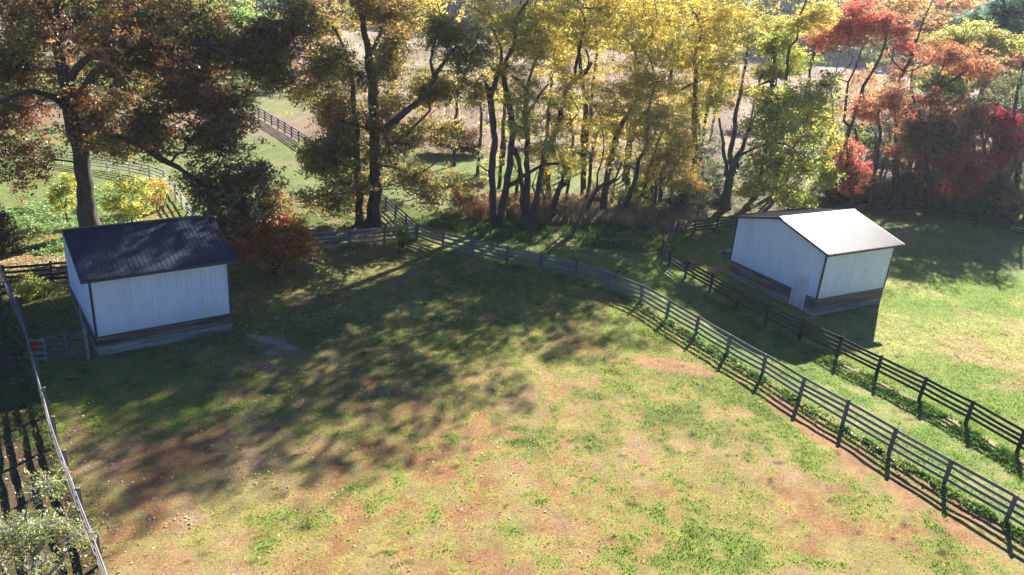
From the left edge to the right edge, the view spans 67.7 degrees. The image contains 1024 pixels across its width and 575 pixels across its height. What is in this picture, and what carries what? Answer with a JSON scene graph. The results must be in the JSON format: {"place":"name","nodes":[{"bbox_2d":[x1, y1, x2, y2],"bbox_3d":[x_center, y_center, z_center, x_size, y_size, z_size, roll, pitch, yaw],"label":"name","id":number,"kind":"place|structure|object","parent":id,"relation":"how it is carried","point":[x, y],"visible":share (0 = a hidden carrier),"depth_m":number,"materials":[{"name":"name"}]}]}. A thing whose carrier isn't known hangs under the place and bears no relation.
{"place":"outdoors","nodes":[
{"label":"outdoors","id":0,"kind":"place"},
{"bbox_2d":[0,3,1023,574],"bbox_3d":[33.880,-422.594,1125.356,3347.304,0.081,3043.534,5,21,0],"label":"ground","id":1,"kind":"structure","parent":0,"point":[982,241],"depth_m":33.70,"materials":[{"name":"plant"}]},
{"bbox_2d":[0,201,25,253],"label":"shrub","id":2,"kind":"object","parent":1,"relation":"on","point":[6,233],"visible":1,"depth_m":46.87,"materials":[{"name":"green plant"}]},
{"bbox_2d":[0,261,68,282],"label":"board fence","id":3,"kind":"object","parent":1,"relation":"on","point":[50,269],"visible":0.45,"depth_m":43.10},
{"bbox_2d":[0,242,68,290],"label":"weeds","id":4,"kind":"object","parent":1,"relation":"on","point":[23,259],"visible":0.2,"depth_m":46.37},
{"bbox_2d":[11,271,69,301],"bbox_3d":[-25.470,0.007,41.305,2.931,1.549,2.118,12,23,18],"label":"shrub","id":5,"kind":"object","parent":1,"relation":"on","point":[31,288],"visible":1,"depth_m":41.15,"materials":[{"name":"green plant"}]},
{"bbox_2d":[0,464,105,574],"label":"shrub","id":6,"kind":"object","parent":1,"relation":"on","point":[22,529],"visible":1,"depth_m":20.33,"materials":[{"name":"green plant"}]},
{"bbox_2d":[0,267,107,574],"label":"board fence","id":7,"kind":"object","parent":1,"relation":"on","point":[77,500],"visible":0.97,"depth_m":28.49,"materials":[{"name":"grey wood"}]},
{"bbox_2d":[43,172,76,224],"bbox_3d":[-30.515,-6.048,52.304,2.880,3.931,2.961,-15,28,-40],"label":"shrub","id":8,"kind":"object","parent":1,"relation":"on","point":[59,191],"visible":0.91,"depth_m":51.86,"materials":[{"name":"yellow plant"}]},
{"bbox_2d":[83,328,93,359],"bbox_3d":[-19.707,2.663,35.505,0.297,1.680,0.208,-7,24,-27],"label":"gate post","id":9,"kind":"object","parent":1,"relation":"on","point":[86,344],"visible":1,"depth_m":35.48,"materials":[{"name":"black paint"}]},
{"bbox_2d":[45,333,86,358],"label":"metal gate","id":10,"kind":"structure","parent":9,"relation":"attached to","point":[65,343],"depth_m":35.18,"materials":[{"name":"metal"}]},
{"bbox_2d":[6,148,197,215],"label":"board fence","id":11,"kind":"object","parent":1,"relation":"on","point":[163,176],"visible":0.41,"depth_m":65.44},
{"bbox_2d":[98,171,164,221],"bbox_3d":[-23.870,-4.763,48.302,4.182,5.472,4.071,-5,24,-24],"label":"shrub","id":12,"kind":"object","parent":1,"relation":"on","point":[131,208],"visible":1,"depth_m":47.77,"materials":[{"name":"yellow plant"}]},
{"bbox_2d":[0,176,281,256],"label":"weeds","id":13,"kind":"object","parent":1,"relation":"on","point":[73,223],"visible":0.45,"depth_m":53.62,"materials":[{"name":"green plant"}]},
{"bbox_2d":[53,215,237,355],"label":"shed","id":14,"kind":"structure","parent":1,"relation":"on","point":[144,280],"depth_m":37.18,"materials":[{"name":"white metal"}]},
{"bbox_2d":[134,175,172,210],"bbox_3d":[-26.834,-7.076,57.105,2.872,2.908,3.056,5,21,0],"label":"shrub","id":15,"kind":"object","parent":1,"relation":"on","point":[152,201],"visible":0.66,"depth_m":57.03,"materials":[{"name":"yellow plant"}]},
{"bbox_2d":[0,0,340,247],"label":"oak tree","id":16,"kind":"object","parent":1,"relation":"on","point":[143,39],"visible":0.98,"depth_m":45.54,"materials":[{"name":"orange plant"}]},
{"bbox_2d":[208,0,265,84],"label":"distant tree","id":17,"kind":"object","parent":1,"relation":"on","point":[241,11],"visible":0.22,"depth_m":116.34,"materials":[{"name":"orange plant"}]},
{"bbox_2d":[227,181,323,274],"bbox_3d":[-14.674,-3.468,46.270,6.599,5.988,3.733,5,21,0],"label":"shrub","id":18,"kind":"object","parent":1,"relation":"on","point":[264,248],"visible":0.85,"depth_m":45.97,"materials":[{"name":"orange plant"}]},
{"bbox_2d":[246,102,416,234],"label":"board fence","id":19,"kind":"object","parent":1,"relation":"on","point":[395,213],"visible":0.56,"depth_m":81.49,"materials":[{"name":"brown wood"}]},
{"bbox_2d":[312,224,418,250],"bbox_3d":[-10.137,-3.501,53.512,7.777,1.446,0.370,-8,25,-29],"label":"board fence","id":20,"kind":"object","parent":1,"relation":"on","point":[350,234],"visible":0.9,"depth_m":53.26,"materials":[{"name":"brown wood"}]},
{"bbox_2d":[271,0,504,227],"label":"oak tree","id":21,"kind":"object","parent":1,"relation":"on","point":[327,158],"visible":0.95,"depth_m":53.99,"materials":[{"name":"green plant"}]},
{"bbox_2d":[387,215,412,247],"bbox_3d":[-7.821,-3.890,53.560,1.865,2.397,1.669,5,21,0],"label":"shrub","id":22,"kind":"object","parent":1,"relation":"on","point":[402,232],"visible":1,"depth_m":53.46,"materials":[{"name":"green plant"}]},
{"bbox_2d":[400,0,466,70],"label":"distant tree","id":23,"kind":"object","parent":1,"relation":"on","point":[434,2],"visible":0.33,"depth_m":141.80,"materials":[{"name":"yellow plant"}]},
{"bbox_2d":[421,115,489,152],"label":"shrub","id":24,"kind":"object","parent":1,"relation":"on","point":[467,141],"visible":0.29,"depth_m":82.95,"materials":[{"name":"brown plant"}]},
{"bbox_2d":[444,178,488,214],"bbox_3d":[-3.535,-7.406,62.298,4.132,3.180,3.217,5,21,0],"label":"shrub","id":25,"kind":"object","parent":1,"relation":"on","point":[459,201],"visible":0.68,"depth_m":61.84,"materials":[{"name":"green plant"}]},
{"bbox_2d":[451,67,501,176],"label":"locust tree","id":26,"kind":"object","parent":1,"relation":"on","point":[480,136],"visible":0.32,"depth_m":72.93,"materials":[{"name":"yellow plant"}]},
{"bbox_2d":[464,198,488,220],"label":"shrub","id":27,"kind":"object","parent":1,"relation":"on","point":[481,208],"visible":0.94,"depth_m":61.38,"materials":[{"name":"brown plant"}]},
{"bbox_2d":[0,219,967,574],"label":"fallen leaves","id":28,"kind":"object","parent":1,"relation":"on","point":[274,411],"visible":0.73,"depth_m":31.67,"materials":[{"name":"brown plant"}]},
{"bbox_2d":[476,12,531,188],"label":"locust tree","id":29,"kind":"object","parent":1,"relation":"on","point":[501,144],"visible":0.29,"depth_m":68.78,"materials":[{"name":"yellow plant"}]},
{"bbox_2d":[446,0,573,228],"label":"locust tree","id":30,"kind":"object","parent":1,"relation":"on","point":[498,220],"visible":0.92,"depth_m":55.64,"materials":[{"name":"yellow plant"}]},
{"bbox_2d":[494,0,586,224],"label":"locust tree","id":31,"kind":"object","parent":1,"relation":"on","point":[525,184],"visible":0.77,"depth_m":56.76,"materials":[{"name":"yellow plant"}]},
{"bbox_2d":[530,165,557,210],"bbox_3d":[2.623,-8.103,63.956,2.813,4.177,3.256,5,21,0],"label":"sapling","id":32,"kind":"object","parent":1,"relation":"on","point":[543,188],"visible":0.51,"depth_m":63.86,"materials":[{"name":"green plant"}]},
{"bbox_2d":[531,0,582,181],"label":"locust tree","id":33,"kind":"object","parent":1,"relation":"on","point":[547,116],"visible":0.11,"depth_m":71.36,"materials":[{"name":"yellow plant"}]},
{"bbox_2d":[531,105,582,140],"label":"brush clump","id":34,"kind":"object","parent":1,"relation":"on","point":[564,116],"visible":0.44,"depth_m":92.45,"materials":[{"name":"brown plant"}]},
{"bbox_2d":[547,192,579,214],"bbox_3d":[4.286,-6.800,63.349,2.838,2.489,2.425,5,21,0],"label":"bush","id":35,"kind":"object","parent":1,"relation":"on","point":[566,204],"visible":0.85,"depth_m":63.08,"materials":[{"name":"brown plant"}]},
{"bbox_2d":[538,148,589,223],"bbox_3d":[4.017,-8.212,61.191,3.747,6.615,4.180,-8,25,-29],"label":"locust tree","id":36,"kind":"object","parent":1,"relation":"on","point":[564,167],"visible":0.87,"depth_m":60.52,"materials":[{"name":"yellow plant"}]},
{"bbox_2d":[526,0,619,196],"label":"locust tree","id":37,"kind":"object","parent":1,"relation":"on","point":[565,86],"visible":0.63,"depth_m":63.02,"materials":[{"name":"yellow plant"}]},
{"bbox_2d":[559,133,588,198],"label":"sapling","id":38,"kind":"object","parent":1,"relation":"on","point":[567,187],"visible":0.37,"depth_m":65.16,"materials":[{"name":"yellow plant"}]},
{"bbox_2d":[580,115,611,199],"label":"sapling","id":39,"kind":"object","parent":1,"relation":"on","point":[594,143],"visible":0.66,"depth_m":66.00,"materials":[{"name":"yellow plant"}]},
{"bbox_2d":[170,0,1023,70],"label":"distant wood","id":40,"kind":"object","parent":1,"relation":"on","point":[784,5],"visible":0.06,"depth_m":278.74,"materials":[{"name":"plant"}]},
{"bbox_2d":[546,0,653,195],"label":"locust tree","id":41,"kind":"object","parent":1,"relation":"on","point":[600,7],"visible":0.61,"depth_m":65.20,"materials":[{"name":"yellow plant"}]},
{"bbox_2d":[578,1,631,157],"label":"locust tree","id":42,"kind":"object","parent":1,"relation":"on","point":[597,52],"visible":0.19,"depth_m":76.20,"materials":[{"name":"yellow plant"}]},
{"bbox_2d":[567,107,647,215],"bbox_3d":[7.606,-9.981,62.532,7.006,9.601,5.307,5,21,0],"label":"locust tree","id":43,"kind":"object","parent":1,"relation":"on","point":[594,122],"visible":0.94,"depth_m":61.80,"materials":[{"name":"yellow plant"}]},
{"bbox_2d":[529,0,716,192],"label":"locust tree","id":44,"kind":"object","parent":1,"relation":"on","point":[628,179],"visible":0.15,"depth_m":67.44,"materials":[{"name":"yellow plant"}]},
{"bbox_2d":[583,0,683,210],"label":"locust tree","id":45,"kind":"object","parent":1,"relation":"on","point":[606,33],"visible":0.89,"depth_m":60.45,"materials":[{"name":"yellow plant"}]},
{"bbox_2d":[617,160,657,205],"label":"shrub","id":46,"kind":"object","parent":1,"relation":"on","point":[640,184],"visible":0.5,"depth_m":66.67,"materials":[{"name":"green plant"}]},
{"bbox_2d":[610,0,707,210],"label":"locust tree","id":47,"kind":"object","parent":1,"relation":"on","point":[646,138],"visible":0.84,"depth_m":60.85,"materials":[{"name":"yellow plant"}]},
{"bbox_2d":[640,159,679,204],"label":"sapling","id":48,"kind":"object","parent":1,"relation":"on","point":[655,194],"visible":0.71,"depth_m":66.82,"materials":[{"name":"green plant"}]},
{"bbox_2d":[654,188,694,217],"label":"shrub","id":49,"kind":"object","parent":1,"relation":"on","point":[686,205],"visible":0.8,"depth_m":65.39,"materials":[{"name":"green plant"}]},
{"bbox_2d":[634,113,716,203],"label":"locust tree","id":50,"kind":"object","parent":1,"relation":"on","point":[694,182],"visible":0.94,"depth_m":65.38,"materials":[{"name":"green plant"}]},
{"bbox_2d":[661,176,701,211],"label":"shrub","id":51,"kind":"object","parent":1,"relation":"on","point":[695,203],"visible":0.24,"depth_m":66.71,"materials":[{"name":"green plant"}]},
{"bbox_2d":[681,126,725,177],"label":"understory tree","id":52,"kind":"object","parent":1,"relation":"on","point":[700,149],"visible":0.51,"depth_m":75.43,"materials":[{"name":"green plant"}]},
{"bbox_2d":[686,152,727,204],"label":"shrub","id":53,"kind":"object","parent":1,"relation":"on","point":[701,176],"visible":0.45,"depth_m":70.04,"materials":[{"name":"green plant"}]},
{"bbox_2d":[650,0,776,199],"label":"locust tree","id":54,"kind":"object","parent":1,"relation":"on","point":[711,21],"visible":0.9,"depth_m":66.06,"materials":[{"name":"yellow plant"}]},
{"bbox_2d":[684,16,742,163],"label":"locust tree","id":55,"kind":"object","parent":1,"relation":"on","point":[704,122],"visible":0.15,"depth_m":74.58,"materials":[{"name":"yellow plant"}]},
{"bbox_2d":[417,223,1023,526],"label":"board fence","id":56,"kind":"object","parent":1,"relation":"on","point":[946,479],"visible":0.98,"depth_m":38.13,"materials":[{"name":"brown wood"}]},
{"bbox_2d":[697,92,743,140],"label":"tree","id":57,"kind":"object","parent":1,"relation":"on","point":[733,106],"visible":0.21,"depth_m":102.14,"materials":[{"name":"yellow plant"}]},
{"bbox_2d":[702,168,742,195],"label":"understory tree","id":58,"kind":"object","parent":1,"relation":"on","point":[717,183],"visible":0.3,"depth_m":73.42,"materials":[{"name":"green plant"}]},
{"bbox_2d":[716,0,784,175],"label":"locust tree","id":59,"kind":"object","parent":1,"relation":"on","point":[746,53],"visible":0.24,"depth_m":79.54,"materials":[{"name":"yellow plant"}]},
{"bbox_2d":[698,68,849,210],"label":"broadleaf tree","id":60,"kind":"object","parent":1,"relation":"on","point":[785,115],"visible":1,"depth_m":66.94,"materials":[{"name":"green plant"}]},
{"bbox_2d":[747,0,807,192],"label":"broadleaf tree","id":61,"kind":"object","parent":1,"relation":"on","point":[775,50],"visible":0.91,"depth_m":72.68,"materials":[{"name":"yellow plant"}]},
{"bbox_2d":[743,43,818,171],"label":"locust tree","id":62,"kind":"object","parent":1,"relation":"on","point":[757,92],"visible":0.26,"depth_m":77.04,"materials":[{"name":"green plant"}]},
{"bbox_2d":[721,0,848,200],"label":"locust tree","id":63,"kind":"object","parent":1,"relation":"on","point":[814,13],"visible":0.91,"depth_m":68.46,"materials":[{"name":"yellow plant"}]},
{"bbox_2d":[602,289,1003,524],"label":"broadleaf weeds","id":64,"kind":"object","parent":1,"relation":"on","point":[874,446],"visible":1,"depth_m":36.54,"materials":[{"name":"green plant"}]},
{"bbox_2d":[727,208,904,315],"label":"shed","id":65,"kind":"structure","parent":1,"relation":"on","point":[840,259],"depth_m":48.81,"materials":[{"name":"white metal"}]},
{"bbox_2d":[789,273,809,309],"bbox_3d":[18.104,0.256,48.218,0.140,2.095,1.110,-8,25,-28],"label":"door","id":66,"kind":"structure","parent":65,"relation":"in","point":[800,283],"depth_m":48.20,"materials":[{"name":"white paint"}]},
{"bbox_2d":[785,0,851,180],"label":"locust tree","id":67,"kind":"object","parent":1,"relation":"on","point":[813,57],"visible":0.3,"depth_m":79.31,"materials":[{"name":"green plant"}]},
{"bbox_2d":[799,73,854,153],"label":"autumn tree","id":68,"kind":"object","parent":1,"relation":"on","point":[841,100],"visible":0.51,"depth_m":83.08,"materials":[{"name":"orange plant"}]},
{"bbox_2d":[820,180,848,201],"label":"shrub","id":69,"kind":"object","parent":1,"relation":"on","point":[826,193],"visible":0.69,"depth_m":76.08,"materials":[{"name":"green plant"}]},
{"bbox_2d":[661,204,1023,454],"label":"board fence","id":70,"kind":"object","parent":1,"relation":"on","point":[969,412],"visible":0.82,"depth_m":42.09,"materials":[{"name":"wood"}]},
{"bbox_2d":[818,118,871,184],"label":"autumn tree","id":71,"kind":"object","parent":1,"relation":"on","point":[852,135],"visible":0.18,"depth_m":78.59,"materials":[{"name":"red plant"}]},
{"bbox_2d":[829,179,868,204],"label":"shrub","id":72,"kind":"object","parent":1,"relation":"on","point":[858,196],"visible":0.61,"depth_m":75.48,"materials":[{"name":"green plant"}]},
{"bbox_2d":[827,135,884,207],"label":"maple tree","id":73,"kind":"object","parent":1,"relation":"on","point":[855,171],"visible":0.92,"depth_m":72.43,"materials":[{"name":"red plant"}]},
{"bbox_2d":[796,0,923,201],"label":"maple tree","id":74,"kind":"object","parent":1,"relation":"on","point":[848,31],"visible":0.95,"depth_m":70.71,"materials":[{"name":"red plant"}]},
{"bbox_2d":[834,62,902,139],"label":"autumn tree","id":75,"kind":"object","parent":1,"relation":"on","point":[862,76],"visible":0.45,"depth_m":84.44,"materials":[{"name":"orange plant"}]},
{"bbox_2d":[844,109,900,165],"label":"autumn tree","id":76,"kind":"object","parent":1,"relation":"on","point":[871,140],"visible":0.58,"depth_m":82.14,"materials":[{"name":"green plant"}]},
{"bbox_2d":[856,149,894,189],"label":"shrub","id":77,"kind":"object","parent":1,"relation":"on","point":[872,157],"visible":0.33,"depth_m":78.50,"materials":[{"name":"green plant"}]},
{"bbox_2d":[855,36,895,99],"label":"distant tree","id":78,"kind":"object","parent":1,"relation":"on","point":[865,55],"visible":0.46,"depth_m":160.35,"materials":[{"name":"orange plant"}]},
{"bbox_2d":[864,178,892,200],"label":"shrub","id":79,"kind":"object","parent":1,"relation":"on","point":[881,194],"visible":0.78,"depth_m":76.69,"materials":[{"name":"green plant"}]},
{"bbox_2d":[840,78,919,210],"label":"maple tree","id":80,"kind":"object","parent":1,"relation":"on","point":[891,103],"visible":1,"depth_m":70.88,"materials":[{"name":"orange plant"}]},
{"bbox_2d":[867,9,924,92],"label":"distant tree","id":81,"kind":"object","parent":1,"relation":"on","point":[888,36],"visible":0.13,"depth_m":141.14,"materials":[{"name":"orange plant"}]},
{"bbox_2d":[870,56,927,175],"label":"autumn tree","id":82,"kind":"object","parent":1,"relation":"on","point":[891,75],"visible":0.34,"depth_m":85.74,"materials":[{"name":"orange plant"}]},
{"bbox_2d":[882,168,923,207],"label":"shrub","id":83,"kind":"object","parent":1,"relation":"on","point":[909,182],"visible":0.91,"depth_m":75.70,"materials":[{"name":"green plant"}]},
{"bbox_2d":[881,40,929,101],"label":"distant tree","id":84,"kind":"object","parent":1,"relation":"on","point":[902,54],"visible":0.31,"depth_m":141.95,"materials":[{"name":"orange plant"}]},
{"bbox_2d":[879,152,935,188],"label":"understory tree","id":85,"kind":"object","parent":1,"relation":"on","point":[906,166],"visible":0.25,"depth_m":79.10,"materials":[{"name":"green plant"}]},
{"bbox_2d":[866,0,968,177],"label":"maple tree","id":86,"kind":"object","parent":1,"relation":"on","point":[912,5],"visible":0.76,"depth_m":74.76,"materials":[{"name":"orange plant"}]},
{"bbox_2d":[908,5,965,73],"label":"distant tree","id":87,"kind":"object","parent":1,"relation":"on","point":[917,22],"visible":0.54,"depth_m":125.06,"materials":[{"name":"orange plant"}]},
{"bbox_2d":[907,64,972,189],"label":"broadleaf tree","id":88,"kind":"object","parent":1,"relation":"on","point":[950,89],"visible":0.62,"depth_m":78.18,"materials":[{"name":"orange plant"}]},
{"bbox_2d":[857,200,1023,233],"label":"board fence","id":89,"kind":"object","parent":1,"relation":"on","point":[943,207],"visible":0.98,"depth_m":72.78,"materials":[{"name":"wood"}]},
{"bbox_2d":[884,98,999,211],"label":"maple tree","id":90,"kind":"object","parent":1,"relation":"on","point":[943,131],"visible":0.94,"depth_m":72.69,"materials":[{"name":"red plant"}]},
{"bbox_2d":[921,0,986,111],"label":"distant tree","id":91,"kind":"object","parent":1,"relation":"on","point":[966,4],"visible":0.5,"depth_m":136.75,"materials":[{"name":"orange plant"}]},
{"bbox_2d":[905,40,1011,203],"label":"maple tree","id":92,"kind":"object","parent":1,"relation":"on","point":[954,56],"visible":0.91,"depth_m":73.80,"materials":[{"name":"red plant"}]},
{"bbox_2d":[915,143,1004,220],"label":"maple tree","id":93,"kind":"object","parent":1,"relation":"on","point":[964,181],"visible":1,"depth_m":71.50,"materials":[{"name":"red plant"}]},
{"bbox_2d":[941,94,992,148],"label":"autumn tree","id":94,"kind":"object","parent":1,"relation":"on","point":[959,101],"visible":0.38,"depth_m":78.92,"materials":[{"name":"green plant"}]},
{"bbox_2d":[915,18,1023,150],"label":"broadleaf tree","id":95,"kind":"object","parent":1,"relation":"on","point":[991,39],"visible":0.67,"depth_m":81.51,"materials":[{"name":"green plant"}]},
{"bbox_2d":[945,2,996,104],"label":"distant tree","id":96,"kind":"object","parent":1,"relation":"on","point":[973,15],"visible":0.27,"depth_m":110.66,"materials":[{"name":"green plant"}]},
{"bbox_2d":[949,179,996,215],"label":"shrub","id":97,"kind":"object","parent":1,"relation":"on","point":[977,200],"visible":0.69,"depth_m":74.50,"materials":[{"name":"green plant"}]},
{"bbox_2d":[955,63,1023,215],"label":"broadleaf tree","id":98,"kind":"object","parent":1,"relation":"on","point":[1017,166],"visible":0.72,"depth_m":73.27,"materials":[{"name":"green plant"}]},
{"bbox_2d":[967,68,1020,144],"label":"autumn tree","id":99,"kind":"object","parent":1,"relation":"on","point":[982,92],"visible":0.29,"depth_m":84.28,"materials":[{"name":"red plant"}]},
{"bbox_2d":[978,0,1023,172],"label":"conifer tree","id":100,"kind":"object","parent":1,"relation":"on","point":[1008,14],"visible":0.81,"depth_m":90.35,"materials":[{"name":"green plant"}]},
{"bbox_2d":[979,101,1023,218],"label":"maple tree","id":101,"kind":"object","parent":1,"relation":"on","point":[1007,120],"visible":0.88,"depth_m":72.33,"materials":[{"name":"red plant"}]},
{"bbox_2d":[994,187,1023,225],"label":"shrub","id":102,"kind":"object","parent":1,"relation":"on","point":[1015,198],"visible":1,"depth_m":72.22,"materials":[{"name":"green plant"}]},
{"bbox_2d":[996,50,1023,192],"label":"broadleaf tree","id":103,"kind":"object","parent":1,"relation":"on","point":[1012,62],"visible":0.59,"depth_m":79.55,"materials":[{"name":"orange plant"}]},
{"bbox_2d":[1,224,1023,574],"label":"tall grass","id":104,"kind":"structure","parent":0,"point":[1001,452],"depth_m":37.42,"materials":[{"name":"plant"}]},
{"bbox_2d":[418,208,677,252],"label":"rough grass","id":105,"kind":"structure","parent":0,"point":[537,226],"depth_m":59.28,"materials":[{"name":"plant"}]},
{"bbox_2d":[449,188,701,232],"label":"dry grass","id":106,"kind":"structure","parent":0,"point":[643,215],"depth_m":63.18,"materials":[{"name":"plant"}]},
{"bbox_2d":[425,46,1002,152],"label":"meadow grass","id":107,"kind":"structure","parent":0,"point":[445,110],"depth_m":152.58,"materials":[{"name":"plant"}]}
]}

